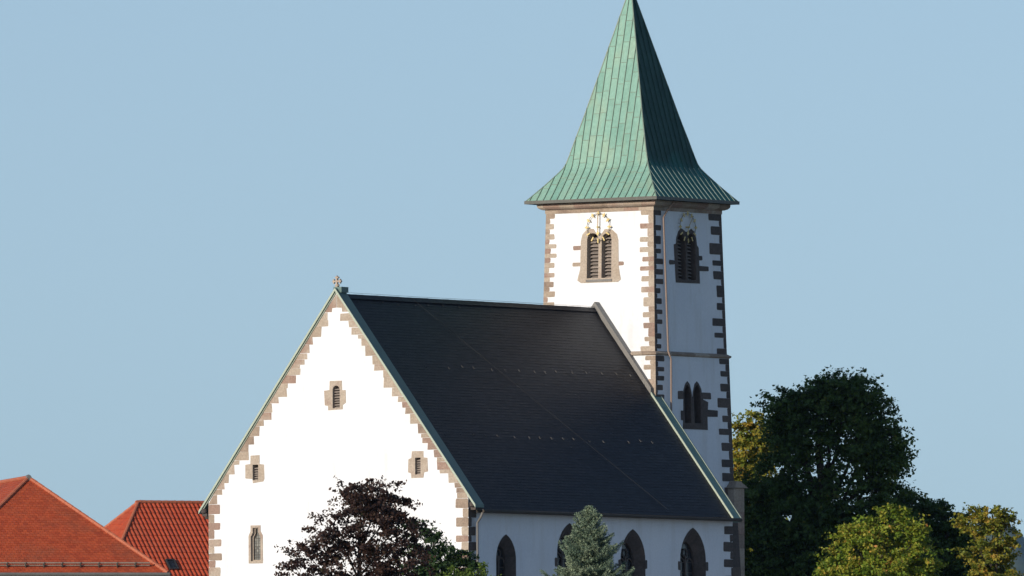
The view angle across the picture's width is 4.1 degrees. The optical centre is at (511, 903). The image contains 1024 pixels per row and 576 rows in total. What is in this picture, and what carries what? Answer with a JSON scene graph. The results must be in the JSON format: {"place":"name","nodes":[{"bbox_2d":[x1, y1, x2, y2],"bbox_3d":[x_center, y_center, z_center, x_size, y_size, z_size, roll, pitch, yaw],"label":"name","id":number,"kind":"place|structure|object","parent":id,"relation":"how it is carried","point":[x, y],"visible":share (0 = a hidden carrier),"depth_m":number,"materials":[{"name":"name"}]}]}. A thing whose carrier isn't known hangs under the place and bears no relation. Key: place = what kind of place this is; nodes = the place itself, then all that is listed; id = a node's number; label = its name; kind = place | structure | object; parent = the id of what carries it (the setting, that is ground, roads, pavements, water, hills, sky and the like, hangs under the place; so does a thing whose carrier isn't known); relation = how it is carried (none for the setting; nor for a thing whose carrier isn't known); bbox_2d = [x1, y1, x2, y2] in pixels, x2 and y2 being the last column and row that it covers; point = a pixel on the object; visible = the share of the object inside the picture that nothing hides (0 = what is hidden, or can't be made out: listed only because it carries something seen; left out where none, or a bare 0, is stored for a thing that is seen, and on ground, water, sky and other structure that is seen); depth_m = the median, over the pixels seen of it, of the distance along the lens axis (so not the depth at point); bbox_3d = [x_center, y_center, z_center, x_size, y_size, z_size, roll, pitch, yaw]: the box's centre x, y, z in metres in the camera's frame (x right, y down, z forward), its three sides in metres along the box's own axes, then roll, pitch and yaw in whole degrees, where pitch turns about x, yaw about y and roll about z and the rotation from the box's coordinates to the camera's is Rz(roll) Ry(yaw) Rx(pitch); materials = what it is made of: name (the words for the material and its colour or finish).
{"place":"outdoors","nodes":[
{"label":"outdoors","id":0,"kind":"place"},
{"bbox_2d":[0,0,1023,536],"label":"sky","id":1,"kind":"structure","parent":0,"point":[186,186],"materials":[{"name":"blue"}]},
{"bbox_2d":[977,527,1023,575],"bbox_3d":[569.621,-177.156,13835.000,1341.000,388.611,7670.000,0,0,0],"label":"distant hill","id":2,"kind":"structure","parent":0,"point":[1018,565],"depth_m":13664.51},
{"label":"gravel yard","id":3,"kind":"structure","parent":0,"visible":0},
{"bbox_2d":[0,474,170,575],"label":"red roofed house","id":4,"kind":"structure","parent":3,"relation":"on","point":[44,531],"depth_m":558.15,"materials":[{"name":"tile"}]},
{"bbox_2d":[394,519,481,575],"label":"dark green tree","id":5,"kind":"object","parent":3,"relation":"on","point":[452,557],"visible":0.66,"depth_m":555.77,"materials":[{"name":"green plant"}]},
{"bbox_2d":[539,504,634,575],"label":"blue spruce","id":6,"kind":"object","parent":3,"relation":"on","point":[590,550],"visible":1,"depth_m":568.47,"materials":[{"name":"green plant"}]},
{"bbox_2d":[734,365,947,575],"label":"chestnut tree","id":7,"kind":"object","parent":3,"relation":"on","point":[876,451],"visible":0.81,"depth_m":610.31,"materials":[{"name":"green plant"}]},
{"bbox_2d":[812,502,951,575],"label":"maple tree","id":8,"kind":"object","parent":3,"relation":"on","point":[871,540],"visible":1,"depth_m":573.51,"materials":[{"name":"green plant"}]},
{"bbox_2d":[894,483,989,575],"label":"dark leafed tree","id":9,"kind":"object","parent":3,"relation":"on","point":[944,533],"visible":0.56,"depth_m":614.50,"materials":[{"name":"green plant"}]},
{"bbox_2d":[947,502,1023,575],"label":"yellow tree","id":10,"kind":"object","parent":3,"relation":"on","point":[995,549],"visible":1,"depth_m":581.75,"materials":[{"name":"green plant"}]},
{"bbox_3d":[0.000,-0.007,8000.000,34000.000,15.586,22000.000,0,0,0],"label":"ground","id":11,"kind":"structure","parent":0,"visible":0},
{"bbox_2d":[104,500,208,575],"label":"red roofed house","id":12,"kind":"structure","parent":11,"relation":"on","point":[171,537],"depth_m":641.12,"materials":[{"name":"tile"}]},
{"bbox_2d":[273,475,435,575],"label":"plum tree","id":13,"kind":"object","parent":11,"relation":"on","point":[388,516],"visible":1,"depth_m":547.56,"materials":[{"name":"purple plant"}]},
{"bbox_2d":[436,561,501,575],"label":"light green shrub","id":14,"kind":"object","parent":11,"relation":"on","point":[483,568],"visible":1,"depth_m":544.98,"materials":[{"name":"green plant"}]},
{"bbox_2d":[198,0,747,575],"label":"church","id":15,"kind":"structure","parent":11,"relation":"on","point":[502,438],"depth_m":591.42,"materials":[{"name":"paint"}]},
{"bbox_2d":[245,455,264,482],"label":"gable window","id":16,"kind":"structure","parent":15,"relation":"in","point":[254,471],"depth_m":586.68,"materials":[{"name":"stone"}]},
{"bbox_2d":[249,525,262,563],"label":"leaded window","id":17,"kind":"structure","parent":15,"relation":"in","point":[255,536],"depth_m":586.82,"materials":[{"name":"stone"}]},
{"bbox_2d":[324,381,345,409],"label":"gable window","id":18,"kind":"structure","parent":15,"relation":"in","point":[335,397],"depth_m":584.53,"materials":[{"name":"stone"}]},
{"bbox_2d":[408,451,427,477],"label":"gable window","id":19,"kind":"structure","parent":15,"relation":"in","point":[417,464],"depth_m":582.11,"materials":[{"name":"stone"}]},
{"bbox_2d":[496,535,515,575],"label":"lancet window","id":20,"kind":"structure","parent":15,"relation":"in","point":[506,555],"depth_m":583.25,"materials":[{"name":"stone"}]},
{"bbox_2d":[555,523,574,575],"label":"lancet window","id":21,"kind":"structure","parent":15,"relation":"in","point":[560,561],"depth_m":586.68,"materials":[{"name":"glass"}]},
{"bbox_2d":[572,229,623,282],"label":"belfry window","id":22,"kind":"structure","parent":15,"relation":"in","point":[595,257],"depth_m":599.86,"materials":[{"name":"stone"}]},
{"bbox_2d":[618,529,646,575],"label":"lancet window","id":23,"kind":"structure","parent":15,"relation":"in","point":[632,551],"depth_m":590.70,"materials":[{"name":"stone"}]},
{"bbox_2d":[669,228,708,283],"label":"belfry window","id":24,"kind":"structure","parent":15,"relation":"in","point":[686,255],"depth_m":600.15,"materials":[{"name":"stone"}]},
{"bbox_2d":[678,528,707,575],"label":"lancet window","id":25,"kind":"structure","parent":15,"relation":"in","point":[692,562],"depth_m":594.32,"materials":[{"name":"stone"}]},
{"bbox_2d":[678,381,717,429],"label":"tower window","id":26,"kind":"structure","parent":15,"relation":"in","point":[695,413],"depth_m":600.44,"materials":[{"name":"stone"}]},
{"bbox_2d":[731,409,789,558],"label":"turning tree","id":27,"kind":"object","parent":11,"relation":"on","point":[746,444],"visible":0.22,"depth_m":649.61,"materials":[{"name":"green plant"}]}
]}

